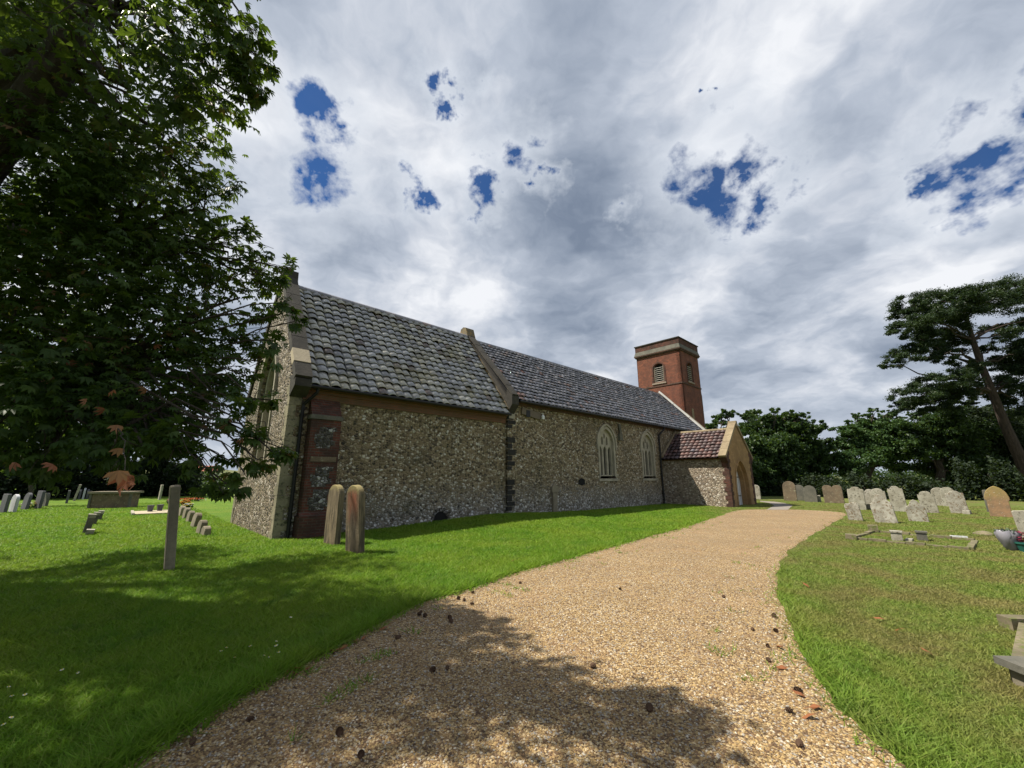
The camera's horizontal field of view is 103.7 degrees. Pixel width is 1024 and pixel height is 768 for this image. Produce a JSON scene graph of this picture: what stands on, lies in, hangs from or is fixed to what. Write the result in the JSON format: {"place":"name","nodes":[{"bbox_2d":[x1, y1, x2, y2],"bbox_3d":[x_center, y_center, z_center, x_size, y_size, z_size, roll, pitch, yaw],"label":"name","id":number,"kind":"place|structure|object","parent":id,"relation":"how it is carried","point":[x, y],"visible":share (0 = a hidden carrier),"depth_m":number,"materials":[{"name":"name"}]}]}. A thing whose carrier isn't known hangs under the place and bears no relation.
{"place":"outdoors","nodes":[
{"label":"outdoors","id":0,"kind":"place"},
{"bbox_2d":[0,479,1023,767],"bbox_3d":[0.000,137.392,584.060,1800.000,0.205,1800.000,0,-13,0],"label":"ground","id":1,"kind":"structure","parent":0,"point":[220,509],"depth_m":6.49,"materials":[{"name":"green plant"}]},
{"bbox_2d":[0,494,11,512],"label":"gravestone","id":2,"kind":"object","parent":1,"relation":"on","point":[5,502],"visible":0.81,"depth_m":18.79,"materials":[{"name":"stone"}]},
{"bbox_2d":[8,494,19,511],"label":"gravestone","id":3,"kind":"object","parent":1,"relation":"on","point":[14,503],"visible":0.9,"depth_m":19.23,"materials":[{"name":"white stone"}]},
{"bbox_2d":[20,493,32,509],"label":"gravestone","id":4,"kind":"object","parent":1,"relation":"on","point":[26,502],"visible":0.9,"depth_m":20.69,"materials":[{"name":"stone"}]},
{"bbox_2d":[2,421,64,493],"bbox_3d":[-27.837,4.574,23.729,7.066,5.248,2.241,0,-13,0],"label":"broadleaf tree","id":5,"kind":"object","parent":1,"relation":"on","point":[30,489],"visible":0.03,"depth_m":23.28,"materials":[{"name":"green plant"}]},
{"bbox_2d":[0,366,73,478],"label":"broadleaf tree","id":6,"kind":"object","parent":1,"relation":"on","point":[2,416],"visible":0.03,"depth_m":31.39,"materials":[{"name":"green plant"}]},
{"bbox_2d":[34,491,45,508],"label":"gravestone","id":7,"kind":"object","parent":1,"relation":"on","point":[39,499],"visible":0.75,"depth_m":21.21,"materials":[{"name":"stone"}]},
{"bbox_2d":[42,493,50,505],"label":"gravestone","id":8,"kind":"object","parent":1,"relation":"on","point":[46,499],"visible":0.73,"depth_m":22.93,"materials":[{"name":"grey stone"}]},
{"bbox_2d":[65,490,70,502],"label":"gravestone","id":9,"kind":"object","parent":1,"relation":"on","point":[68,496],"visible":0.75,"depth_m":25.72,"materials":[{"name":"stone"}]},
{"bbox_2d":[73,484,81,500],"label":"gravestone","id":10,"kind":"object","parent":1,"relation":"on","point":[77,492],"visible":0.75,"depth_m":28.47,"materials":[{"name":"grey stone"}]},
{"bbox_2d":[83,514,96,532],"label":"gravestone","id":11,"kind":"object","parent":1,"relation":"on","point":[90,520],"visible":0.81,"depth_m":11.79,"materials":[{"name":"grey stone"}]},
{"bbox_2d":[85,529,94,534],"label":"gravestone","id":12,"kind":"object","parent":1,"relation":"on","point":[89,531],"visible":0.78,"depth_m":11.40,"materials":[{"name":"grey stone"}]},
{"bbox_2d":[93,512,100,523],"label":"gravestone","id":13,"kind":"object","parent":1,"relation":"on","point":[96,518],"visible":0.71,"depth_m":13.99,"materials":[{"name":"grey stone"}]},
{"bbox_2d":[98,510,104,519],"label":"gravestone","id":14,"kind":"object","parent":1,"relation":"on","point":[101,513],"visible":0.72,"depth_m":15.57,"materials":[{"name":"grey stone"}]},
{"bbox_2d":[0,454,205,499],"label":"hedge","id":15,"kind":"object","parent":1,"relation":"on","point":[13,482],"visible":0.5,"depth_m":33.62,"materials":[{"name":"green plant"}]},
{"bbox_2d":[43,328,175,489],"bbox_3d":[-36.098,2.583,35.713,12.551,14.667,8.396,0,-13,0],"label":"broadleaf tree","id":16,"kind":"object","parent":1,"relation":"on","point":[81,478],"visible":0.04,"depth_m":33.49,"materials":[{"name":"green plant"}]},
{"bbox_2d":[87,491,143,508],"bbox_3d":[-21.815,6.349,22.132,1.960,0.860,1.120,4,-14,-18],"label":"chest tomb","id":17,"kind":"object","parent":1,"relation":"on","point":[107,499],"visible":0.93,"depth_m":21.75,"materials":[{"name":"grey stone"}]},
{"bbox_2d":[74,457,194,475],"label":"hedge","id":18,"kind":"object","parent":1,"relation":"on","point":[140,460],"depth_m":72.86,"materials":[{"name":"green plant"}]},
{"bbox_2d":[131,510,167,514],"bbox_3d":[-16.461,5.970,18.826,2.000,0.100,2.300,12,-18,-42],"label":"ledger grave","id":19,"kind":"object","parent":1,"relation":"on","point":[133,512],"visible":0.5,"depth_m":18.23,"materials":[{"name":"stone"}]},
{"bbox_2d":[147,505,154,510],"bbox_3d":[-16.912,5.811,18.826,0.266,0.280,0.265,0,-13,0],"label":"flower pot","id":20,"kind":"object","parent":19,"relation":"on","point":[150,507],"visible":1,"depth_m":18.75,"materials":[{"name":"stone"}]},
{"bbox_2d":[157,504,163,510],"bbox_3d":[-16.847,5.913,19.262,0.266,0.280,0.266,0,-13,0],"label":"flower pot","id":21,"kind":"object","parent":19,"relation":"on","point":[159,507],"visible":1,"depth_m":19.19,"materials":[{"name":"stone"}]},
{"bbox_2d":[0,0,310,504],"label":"horse chestnut tree","id":22,"kind":"object","parent":1,"relation":"on","point":[47,49],"visible":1,"depth_m":4.64,"materials":[{"name":"green plant"}]},
{"bbox_2d":[158,485,163,499],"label":"gravestone","id":23,"kind":"object","parent":1,"relation":"on","point":[160,492],"visible":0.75,"depth_m":30.01,"materials":[{"name":"grey stone"}]},
{"bbox_2d":[134,388,200,495],"bbox_3d":[-31.387,5.138,36.599,9.454,10.079,5.485,-9,-16,34],"label":"broadleaf tree","id":24,"kind":"object","parent":1,"relation":"on","point":[173,469],"visible":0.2,"depth_m":34.95,"materials":[{"name":"green plant"}]},
{"bbox_2d":[163,485,180,570],"bbox_3d":[-6.117,2.635,7.236,0.140,1.590,0.240,6,-13,-44],"label":"gravestone","id":25,"kind":"object","parent":1,"relation":"on","point":[171,528],"visible":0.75,"depth_m":7.17,"materials":[{"name":"grey stone"}]},
{"bbox_2d":[179,506,185,515],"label":"gravestone","id":26,"kind":"object","parent":1,"relation":"on","point":[181,509],"visible":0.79,"depth_m":17.17,"materials":[{"name":"grey stone"}]},
{"bbox_2d":[179,499,192,506],"bbox_3d":[-17.947,6.564,22.116,0.638,0.442,0.666,6,-14,-25],"label":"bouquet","id":27,"kind":"object","parent":1,"relation":"on","point":[186,502],"visible":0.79,"depth_m":22.10,"materials":[{"name":"orange plant"}]},
{"bbox_2d":[182,508,190,518],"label":"gravestone","id":28,"kind":"object","parent":1,"relation":"on","point":[185,512],"visible":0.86,"depth_m":16.17,"materials":[{"name":"grey stone"}]},
{"bbox_2d":[181,503,193,508],"bbox_3d":[-16.657,6.277,20.692,0.577,0.364,0.597,0,-13,0],"label":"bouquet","id":29,"kind":"object","parent":1,"relation":"on","point":[187,505],"visible":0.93,"depth_m":20.64,"materials":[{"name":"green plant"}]},
{"bbox_2d":[186,511,194,521],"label":"gravestone","id":30,"kind":"object","parent":1,"relation":"on","point":[190,515],"visible":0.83,"depth_m":14.85,"materials":[{"name":"grey stone"}]},
{"bbox_2d":[190,513,201,526],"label":"gravestone","id":31,"kind":"object","parent":1,"relation":"on","point":[196,518],"visible":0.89,"depth_m":13.31,"materials":[{"name":"grey stone"}]},
{"bbox_2d":[196,520,207,533],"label":"gravestone","id":32,"kind":"object","parent":1,"relation":"on","point":[201,524],"visible":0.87,"depth_m":11.79,"materials":[{"name":"grey stone"}]},
{"bbox_2d":[200,526,210,535],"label":"gravestone","id":33,"kind":"object","parent":1,"relation":"on","point":[205,530],"visible":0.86,"depth_m":11.35,"materials":[{"name":"grey stone"}]},
{"bbox_2d":[198,466,229,490],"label":"bush","id":34,"kind":"object","parent":1,"relation":"on","point":[218,481],"visible":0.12,"depth_m":44.52,"materials":[{"name":"green plant"}]},
{"bbox_2d":[323,485,344,544],"bbox_3d":[-4.436,3.306,10.044,0.540,1.540,0.150,-10,-16,37],"label":"gravestone","id":35,"kind":"object","parent":1,"relation":"on","point":[334,516],"visible":0.91,"depth_m":9.95,"materials":[{"name":"beige stone"}]},
{"bbox_2d":[345,485,364,553],"bbox_3d":[-3.470,3.038,8.909,0.500,1.560,0.150,-10,-12,33],"label":"gravestone","id":36,"kind":"object","parent":1,"relation":"on","point":[355,521],"visible":0.91,"depth_m":8.83,"materials":[{"name":"brown stone"}]},
{"bbox_2d":[230,271,756,539],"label":"church","id":37,"kind":"structure","parent":1,"relation":"on","point":[401,420],"depth_m":15.93,"materials":[{"name":"stone"}]},
{"bbox_2d":[255,342,278,464],"bbox_3d":[-8.124,0.754,13.659,0.600,4.520,2.400,12,-18,-42],"label":"window","id":38,"kind":"structure","parent":37,"relation":"in","point":[272,380],"depth_m":14.18,"materials":[{"name":"stone"}]},
{"bbox_2d":[596,423,617,480],"bbox_3d":[5.023,3.653,21.640,1.840,3.050,0.320,12,-18,-42],"label":"window","id":39,"kind":"structure","parent":37,"relation":"in","point":[606,443],"depth_m":21.80,"materials":[{"name":"stone"}]},
{"bbox_2d":[640,430,657,480],"bbox_3d":[8.225,4.336,24.580,1.840,3.050,0.320,12,-18,-42],"label":"window","id":40,"kind":"structure","parent":37,"relation":"in","point":[647,443],"depth_m":24.74,"materials":[{"name":"stone"}]},
{"bbox_2d":[705,409,740,429],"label":"broadleaf tree","id":41,"kind":"object","parent":1,"relation":"on","point":[716,422],"visible":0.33,"depth_m":46.85,"materials":[{"name":"green plant"}]},
{"bbox_2d":[738,409,759,428],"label":"broadleaf tree","id":42,"kind":"object","parent":1,"relation":"on","point":[752,416],"visible":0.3,"depth_m":47.27,"materials":[{"name":"green plant"}]},
{"bbox_2d":[754,485,760,498],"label":"gravestone","id":43,"kind":"object","parent":1,"relation":"on","point":[757,491],"visible":0.51,"depth_m":30.59,"materials":[{"name":"beige stone"}]},
{"bbox_2d":[760,501,791,509],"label":"footpath","id":44,"kind":"structure","parent":1,"relation":"on","point":[780,506],"depth_m":22.73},
{"bbox_2d":[722,407,840,495],"bbox_3d":[25.787,6.591,39.316,15.053,8.785,6.609,5,-14,-21],"label":"broadleaf tree","id":45,"kind":"object","parent":1,"relation":"on","point":[785,446],"visible":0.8,"depth_m":38.34,"materials":[{"name":"green plant"}]},
{"bbox_2d":[782,481,797,500],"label":"gravestone","id":46,"kind":"object","parent":1,"relation":"on","point":[789,491],"visible":0.91,"depth_m":28.59,"materials":[{"name":"beige stone"}]},
{"bbox_2d":[795,485,804,500],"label":"gravestone","id":47,"kind":"object","parent":1,"relation":"on","point":[799,492],"visible":0.46,"depth_m":29.06,"materials":[{"name":"grey stone"}]},
{"bbox_2d":[803,486,817,501],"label":"gravestone","id":48,"kind":"object","parent":1,"relation":"on","point":[810,493],"visible":0.91,"depth_m":27.18,"materials":[{"name":"grey stone"}]},
{"bbox_2d":[822,485,844,503],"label":"gravestone","id":49,"kind":"object","parent":1,"relation":"on","point":[833,494],"visible":0.92,"depth_m":25.90,"materials":[{"name":"beige stone"}]},
{"bbox_2d":[844,502,862,520],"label":"gravestone","id":50,"kind":"object","parent":1,"relation":"on","point":[853,510],"visible":0.83,"depth_m":15.51,"materials":[{"name":"grey stone"}]},
{"bbox_2d":[847,487,866,509],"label":"gravestone","id":51,"kind":"object","parent":1,"relation":"on","point":[856,494],"visible":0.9,"depth_m":20.72,"materials":[{"name":"grey stone"}]},
{"bbox_2d":[754,470,976,499],"bbox_3d":[27.310,8.318,33.328,15.100,2.308,5.314,-12,-17,41],"label":"hedge","id":52,"kind":"object","parent":1,"relation":"on","point":[911,490],"visible":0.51,"depth_m":31.02,"materials":[{"name":"green plant"}]},
{"bbox_2d":[864,489,871,508],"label":"gravestone","id":53,"kind":"object","parent":1,"relation":"on","point":[867,497],"visible":0.48,"depth_m":20.80,"materials":[{"name":"grey stone"}]},
{"bbox_2d":[827,408,924,488],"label":"tree","id":54,"kind":"object","parent":1,"relation":"on","point":[872,443],"visible":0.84,"depth_m":40.23,"materials":[{"name":"green plant"}]},
{"bbox_2d":[869,488,886,501],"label":"gravestone","id":55,"kind":"object","parent":1,"relation":"on","point":[873,492],"visible":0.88,"depth_m":20.37,"materials":[{"name":"beige stone"}]},
{"bbox_2d":[824,462,932,484],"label":"hedge","id":56,"kind":"object","parent":1,"relation":"on","point":[877,475],"visible":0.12,"depth_m":89.06,"materials":[{"name":"green plant"}]},
{"bbox_2d":[870,494,897,522],"bbox_3d":[13.606,4.623,14.774,0.110,1.134,0.626,16,-26,-41],"label":"gravestone","id":57,"kind":"object","parent":1,"relation":"on","point":[882,509],"visible":0.86,"depth_m":14.73,"materials":[{"name":"grey stone"}]},
{"bbox_2d":[889,530,902,540],"bbox_3d":[10.086,3.989,10.550,0.246,0.270,0.246,-12,-18,43],"label":"grave vase","id":58,"kind":"object","parent":1,"relation":"on","point":[896,535],"visible":0.82,"depth_m":10.48,"materials":[{"name":"grey stone"}]},
{"bbox_2d":[887,486,906,511],"bbox_3d":[18.765,5.644,19.584,0.100,1.322,0.564,12,-21,-42],"label":"gravestone","id":59,"kind":"object","parent":1,"relation":"on","point":[897,498],"visible":0.87,"depth_m":19.56,"materials":[{"name":"grey stone"}]},
{"bbox_2d":[845,524,977,549],"bbox_3d":[10.609,4.065,10.721,2.716,0.261,2.334,11,-17,-38],"label":"kerbed grave","id":60,"kind":"object","parent":1,"relation":"on","point":[972,544],"visible":0.68,"depth_m":10.54,"materials":[{"name":"stone"}]},
{"bbox_2d":[905,500,929,521],"bbox_3d":[15.190,4.812,15.112,0.100,0.915,0.553,12,-21,-42],"label":"gravestone","id":61,"kind":"object","parent":1,"relation":"on","point":[915,510],"visible":0.86,"depth_m":15.08,"materials":[{"name":"grey stone"}]},
{"bbox_2d":[915,530,927,540],"bbox_3d":[10.746,3.994,10.549,0.235,0.260,0.235,-12,-18,43],"label":"grave vase","id":62,"kind":"object","parent":1,"relation":"on","point":[921,535],"visible":0.82,"depth_m":10.49,"materials":[{"name":"grey stone"}]},
{"bbox_2d":[917,491,939,512],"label":"gravestone","id":63,"kind":"object","parent":1,"relation":"on","point":[926,499],"visible":0.89,"depth_m":18.86,"materials":[{"name":"grey stone"}]},
{"bbox_2d":[931,488,942,505],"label":"gravestone","id":64,"kind":"object","parent":1,"relation":"on","point":[935,492],"visible":0.58,"depth_m":23.74,"materials":[{"name":"beige stone"}]},
{"bbox_2d":[940,487,953,505],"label":"gravestone","id":65,"kind":"object","parent":1,"relation":"on","point":[943,490],"visible":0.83,"depth_m":23.14,"materials":[{"name":"beige stone"}]},
{"bbox_2d":[877,273,1023,475],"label":"pine tree","id":66,"kind":"object","parent":1,"relation":"on","point":[966,301],"visible":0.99,"depth_m":37.03,"materials":[{"name":"green plant"}]},
{"bbox_2d":[896,401,1010,489],"bbox_3d":[42.876,6.129,40.106,11.214,9.833,7.088,0,-13,0],"label":"broadleaf tree","id":67,"kind":"object","parent":1,"relation":"on","point":[937,440],"visible":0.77,"depth_m":39.12,"materials":[{"name":"green plant"}]},
{"bbox_2d":[945,491,968,512],"bbox_3d":[20.670,5.538,18.690,0.100,1.123,0.600,12,-22,-42],"label":"gravestone","id":68,"kind":"object","parent":1,"relation":"on","point":[956,501],"visible":0.9,"depth_m":18.68,"materials":[{"name":"grey stone"}]},
{"bbox_2d":[962,510,971,513],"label":"stone block","id":69,"kind":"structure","parent":1,"relation":"on","point":[966,512],"depth_m":18.09,"materials":[{"name":"grey stone"}]},
{"bbox_2d":[972,531,994,535],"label":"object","id":70,"kind":"structure","parent":1,"relation":"on","point":[987,533],"depth_m":11.46,"materials":[{"name":"stone"}]},
{"bbox_2d":[946,453,1023,501],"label":"hedge","id":71,"kind":"object","parent":1,"relation":"on","point":[1015,477],"visible":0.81,"depth_m":28.94,"materials":[{"name":"green plant"}]},
{"bbox_2d":[982,490,988,511],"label":"gravestone","id":72,"kind":"object","parent":1,"relation":"on","point":[983,491],"visible":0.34,"depth_m":19.37,"materials":[{"name":"grey stone"}]},
{"bbox_2d":[961,399,1023,493],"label":"broadleaf tree","id":73,"kind":"object","parent":1,"relation":"on","point":[986,412],"visible":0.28,"depth_m":40.21,"materials":[{"name":"green plant"}]},
{"bbox_2d":[984,486,1012,516],"bbox_3d":[20.517,5.013,16.991,0.140,1.375,0.693,12,-18,-42],"label":"gravestone","id":74,"kind":"object","parent":1,"relation":"on","point":[997,499],"visible":0.93,"depth_m":16.95,"materials":[{"name":"brown stone"}]},
{"bbox_2d":[994,527,1021,550],"bbox_3d":[11.252,3.518,9.149,0.441,0.554,0.446,0,-13,0],"label":"wrapped bouquet","id":75,"kind":"object","parent":1,"relation":"on","point":[1006,537],"visible":0.96,"depth_m":9.05,"materials":[{"name":"white plant"}]},
{"bbox_2d":[993,614,1023,686],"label":"stone tomb","id":76,"kind":"object","parent":1,"relation":"on","point":[1013,663],"visible":0.89,"depth_m":3.53,"materials":[{"name":"grey stone"}]},
{"bbox_2d":[1011,510,1023,537],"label":"gravestone","id":77,"kind":"object","parent":1,"relation":"on","point":[1018,516],"visible":0.83,"depth_m":11.01,"materials":[{"name":"beige stone"}]},
{"bbox_2d":[1014,531,1023,551],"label":"flower pot","id":78,"kind":"object","parent":1,"relation":"on","point":[1020,545],"visible":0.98,"depth_m":8.93,"materials":[{"name":"green plastic"}]},
{"bbox_2d":[0,0,1023,474],"label":"sky","id":79,"kind":"structure","parent":0,"point":[576,184],"materials":[{"name":"white"}]},
{"bbox_2d":[123,509,905,767],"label":"gravel path","id":80,"kind":"structure","parent":0,"point":[738,529],"depth_m":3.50,"materials":[{"name":"beige gravel"}]},
{"bbox_2d":[189,737,196,745],"bbox_3d":[-1.961,2.196,2.471,0.037,0.037,0.044,4,-14,-16],"label":"pine cone","id":81,"kind":"object","parent":80,"relation":"on","point":[193,740],"visible":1,"depth_m":2.46,"materials":[{"name":"brown plant"}]},
{"bbox_2d":[245,714,254,720],"bbox_3d":[-1.761,2.248,2.705,0.053,0.044,0.044,10,-17,-37],"label":"pine cone","id":82,"kind":"object","parent":80,"relation":"on","point":[250,717],"visible":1,"depth_m":2.70,"materials":[{"name":"brown plant"}]},
{"bbox_2d":[335,726,343,736],"bbox_3d":[-1.099,2.213,2.565,0.049,0.049,0.058,9,-16,-33],"label":"pine cone","id":83,"kind":"object","parent":80,"relation":"on","point":[339,732],"visible":1,"depth_m":2.55,"materials":[{"name":"brown plant"}]},
{"bbox_2d":[357,749,364,758],"bbox_3d":[-0.885,2.169,2.360,0.040,0.040,0.049,4,-14,-17],"label":"pine cone","id":84,"kind":"object","parent":80,"relation":"on","point":[361,753],"visible":1,"depth_m":2.35,"materials":[{"name":"brown plant"}]},
{"bbox_2d":[429,666,435,671],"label":"pine cone","id":85,"kind":"object","parent":80,"relation":"on","point":[432,668],"visible":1,"depth_m":3.38,"materials":[{"name":"brown plant"}]},
{"bbox_2d":[590,662,595,668],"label":"pine cone","id":86,"kind":"object","parent":80,"relation":"on","point":[593,665],"visible":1,"depth_m":3.45,"materials":[{"name":"brown plant"}]},
{"bbox_2d":[645,702,652,711],"bbox_3d":[0.964,2.272,2.825,0.053,0.053,0.063,-6,-14,24],"label":"pine cone","id":87,"kind":"object","parent":80,"relation":"on","point":[649,706],"visible":1,"depth_m":2.81,"materials":[{"name":"brown plant"}]},
{"bbox_2d":[776,665,786,668],"bbox_3d":[2.283,2.418,3.432,0.140,0.016,0.042,-5,8,5],"label":"fallen leaf","id":88,"kind":"object","parent":80,"relation":"on","point":[781,667],"visible":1,"depth_m":3.43,"materials":[{"name":"orange plant"}]},
{"bbox_2d":[785,706,792,712],"bbox_3d":[1.932,2.272,2.807,0.051,0.043,0.043,-11,-17,40],"label":"pine cone","id":89,"kind":"object","parent":80,"relation":"on","point":[788,709],"visible":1,"depth_m":2.80,"materials":[{"name":"brown plant"}]},
{"bbox_2d":[794,686,802,692],"bbox_3d":[2.170,2.326,3.056,0.052,0.052,0.063,4,-14,-18],"label":"pine cone","id":90,"kind":"object","parent":80,"relation":"on","point":[797,688],"visible":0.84,"depth_m":3.05,"materials":[{"name":"brown plant"}]},
{"bbox_2d":[795,738,803,747],"bbox_3d":[1.749,2.188,2.449,0.043,0.043,0.051,-12,-18,42],"label":"pine cone","id":91,"kind":"object","parent":80,"relation":"on","point":[799,743],"visible":1,"depth_m":2.44,"materials":[{"name":"brown plant"}]},
{"bbox_2d":[802,713,813,718],"bbox_3d":[2.001,2.267,2.738,0.140,0.016,0.042,-31,-31,4],"label":"fallen leaf","id":92,"kind":"object","parent":80,"relation":"on","point":[806,716],"visible":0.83,"depth_m":2.73,"materials":[{"name":"orange plant"}]},
{"bbox_2d":[803,704,819,708],"bbox_3d":[2.124,2.281,2.841,0.140,0.016,0.042,-5,-11,-12],"label":"fallen leaf","id":93,"kind":"object","parent":80,"relation":"on","point":[813,706],"visible":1,"depth_m":2.84,"materials":[{"name":"orange plant"}]},
{"bbox_2d":[220,470,922,478],"bbox_3d":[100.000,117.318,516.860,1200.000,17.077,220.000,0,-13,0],"label":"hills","id":94,"kind":"structure","parent":0,"point":[227,471],"depth_m":490.61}
]}

